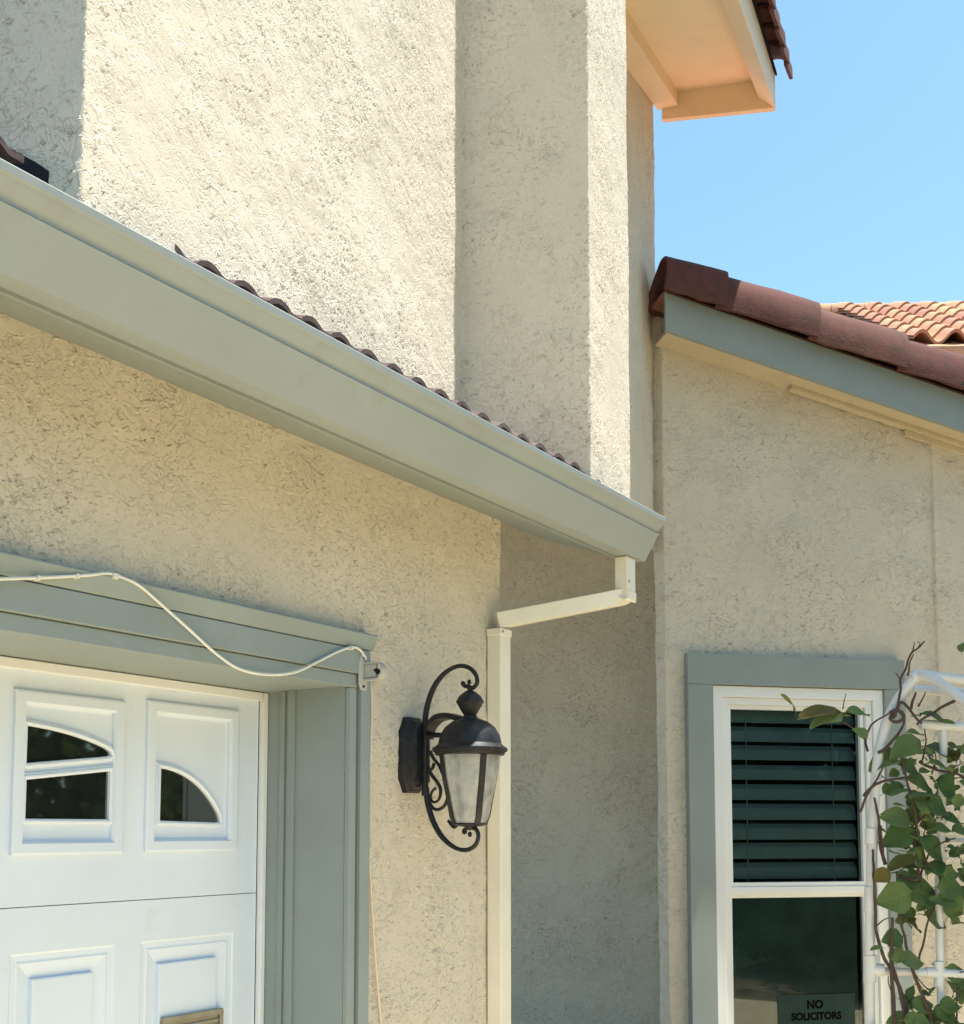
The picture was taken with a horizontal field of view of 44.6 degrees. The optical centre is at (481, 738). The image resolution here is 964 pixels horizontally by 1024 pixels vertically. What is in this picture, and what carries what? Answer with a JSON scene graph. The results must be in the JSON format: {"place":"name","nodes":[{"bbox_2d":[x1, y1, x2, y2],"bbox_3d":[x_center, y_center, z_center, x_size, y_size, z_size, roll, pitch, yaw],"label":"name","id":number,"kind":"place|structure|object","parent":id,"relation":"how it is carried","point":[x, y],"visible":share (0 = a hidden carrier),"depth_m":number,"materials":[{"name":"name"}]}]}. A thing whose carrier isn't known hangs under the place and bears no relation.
{"place":"outdoors","nodes":[
{"label":"outdoors","id":0,"kind":"place"},
{"bbox_2d":[0,0,963,1023],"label":"house","id":1,"kind":"structure","parent":0,"point":[454,198],"depth_m":6.91,"materials":[{"name":"beige paint"}]},
{"bbox_2d":[684,653,913,1023],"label":"window","id":2,"kind":"structure","parent":1,"relation":"in","point":[753,943],"depth_m":7.05,"materials":[{"name":"green paint"}]},
{"bbox_2d":[730,710,857,881],"bbox_3d":[1.877,0.360,7.222,0.895,1.222,0.080,1,-5,-13],"label":"window blind","id":3,"kind":"object","parent":2,"relation":"hanging from","point":[784,870],"depth_m":7.21,"materials":[{"name":"plastic"}]},
{"bbox_2d":[778,993,854,1023],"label":"sign","id":4,"kind":"object","parent":2,"relation":"attached to","point":[820,1009],"visible":1,"depth_m":7.06,"materials":[{"name":"plastic"}]},
{"bbox_2d":[653,0,963,303],"label":"sky","id":5,"kind":"structure","parent":0,"point":[851,189],"materials":[{"name":"blue"}]},
{"bbox_2d":[820,301,963,354],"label":"neighbouring house","id":6,"kind":"structure","parent":0,"point":[939,325],"depth_m":11.52,"materials":[{"name":"orange tile"}]},
{"label":"ground","id":7,"kind":"structure","parent":0,"visible":0},
{"bbox_2d":[0,136,616,1023],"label":"garage","id":8,"kind":"structure","parent":7,"relation":"on","point":[194,830],"depth_m":3.44,"materials":[{"name":"beige paint"}]},
{"bbox_2d":[0,667,258,1023],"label":"door","id":9,"kind":"structure","parent":8,"relation":"in","point":[128,813],"depth_m":3.34,"materials":[{"name":"white paint"}]},
{"bbox_2d":[0,572,381,1023],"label":"cable","id":10,"kind":"object","parent":8,"relation":"attached to","point":[116,576],"visible":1,"depth_m":3.17,"materials":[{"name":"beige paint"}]},
{"bbox_2d":[0,158,665,561],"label":"rain gutter","id":11,"kind":"object","parent":8,"relation":"attached to","point":[70,256],"visible":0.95,"depth_m":2.77,"materials":[{"name":"green paint"}]},
{"bbox_2d":[358,654,396,690],"bbox_3d":[-0.324,-0.208,3.654,0.122,0.114,0.042,-3,-5,32],"label":"cable bracket","id":12,"kind":"object","parent":8,"relation":"attached to","point":[369,671],"visible":1,"depth_m":3.67,"materials":[{"name":"grey plastic"}]},
{"bbox_2d":[398,664,507,851],"bbox_3d":[-0.093,0.063,3.825,0.371,0.612,0.243,-3,-5,33],"label":"wall lantern","id":13,"kind":"object","parent":8,"relation":"attached to","point":[470,740],"depth_m":3.76,"materials":[{"name":"black metal"}]},
{"bbox_2d":[486,556,635,1023],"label":"downspout","id":14,"kind":"object","parent":8,"relation":"attached to","point":[623,593],"visible":1,"depth_m":4.31,"materials":[{"name":"beige paint"}]},
{"label":"planting bed","id":15,"kind":"structure","parent":7,"relation":"on","visible":0},
{"bbox_2d":[863,669,963,1023],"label":"pipe trellis","id":16,"kind":"object","parent":15,"relation":"on","point":[938,972],"visible":0.94,"depth_m":4.61,"materials":[{"name":"white plastic"}]},
{"bbox_2d":[779,641,963,1023],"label":"climbing vine","id":17,"kind":"object","parent":16,"relation":"attached to","point":[902,892],"visible":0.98,"depth_m":4.59,"materials":[{"name":"green plant"}]}
]}

